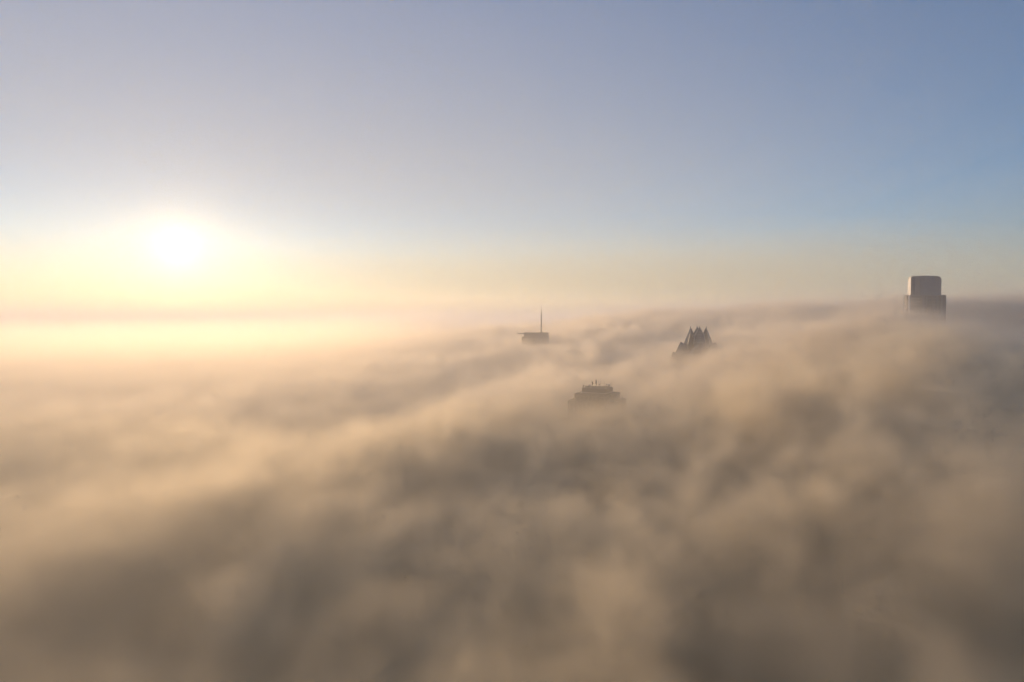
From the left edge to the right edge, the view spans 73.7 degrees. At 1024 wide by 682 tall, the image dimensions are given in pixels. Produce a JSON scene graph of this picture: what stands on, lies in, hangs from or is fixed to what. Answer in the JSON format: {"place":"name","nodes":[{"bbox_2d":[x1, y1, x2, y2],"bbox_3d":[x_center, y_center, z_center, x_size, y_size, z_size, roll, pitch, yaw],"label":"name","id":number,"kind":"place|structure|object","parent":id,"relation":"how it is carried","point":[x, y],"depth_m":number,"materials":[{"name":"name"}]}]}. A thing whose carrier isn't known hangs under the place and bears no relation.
{"place":"outdoors","nodes":[
{"label":"outdoors","id":0,"kind":"place"},
{"bbox_2d":[0,326,1023,681],"bbox_3d":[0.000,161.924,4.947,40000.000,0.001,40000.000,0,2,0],"label":"fog","id":1,"kind":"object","parent":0,"point":[280,502],"depth_m":572.22,"materials":[{"name":"grey"}]},
{"bbox_2d":[0,0,1023,325],"label":"sky","id":2,"kind":"structure","parent":0,"point":[163,162],"materials":[{"name":"blue"}]},
{"bbox_2d":[517,310,548,433],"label":"spired tower","id":3,"kind":"structure","parent":0,"point":[535,381],"depth_m":975.28,"materials":[{"name":"metal"}]},
{"bbox_2d":[522,337,545,363],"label":"window","id":4,"kind":"structure","parent":3,"relation":"in","point":[523,338],"depth_m":973.66,"materials":[{"name":"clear glass"}]},
{"bbox_2d":[561,380,632,605],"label":"stepped office tower","id":5,"kind":"structure","parent":0,"point":[596,490],"depth_m":392.99,"materials":[{"name":"stone"}]},
{"bbox_2d":[563,396,631,451],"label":"window","id":6,"kind":"structure","parent":5,"relation":"in","point":[582,398],"depth_m":392.72,"materials":[{"name":"brown glass"}]},
{"bbox_2d":[669,326,726,510],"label":"pointed glass tower","id":7,"kind":"structure","parent":0,"point":[698,366],"depth_m":590.84,"materials":[{"name":"glass"}]},
{"bbox_2d":[901,275,945,467],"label":"residential tower","id":8,"kind":"structure","parent":0,"point":[923,367],"depth_m":752.39,"materials":[{"name":"grey concrete"}]},
{"bbox_2d":[911,296,939,348],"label":"window","id":9,"kind":"structure","parent":8,"relation":"in","point":[911,296],"depth_m":750.19,"materials":[{"name":"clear glass"}]}
]}

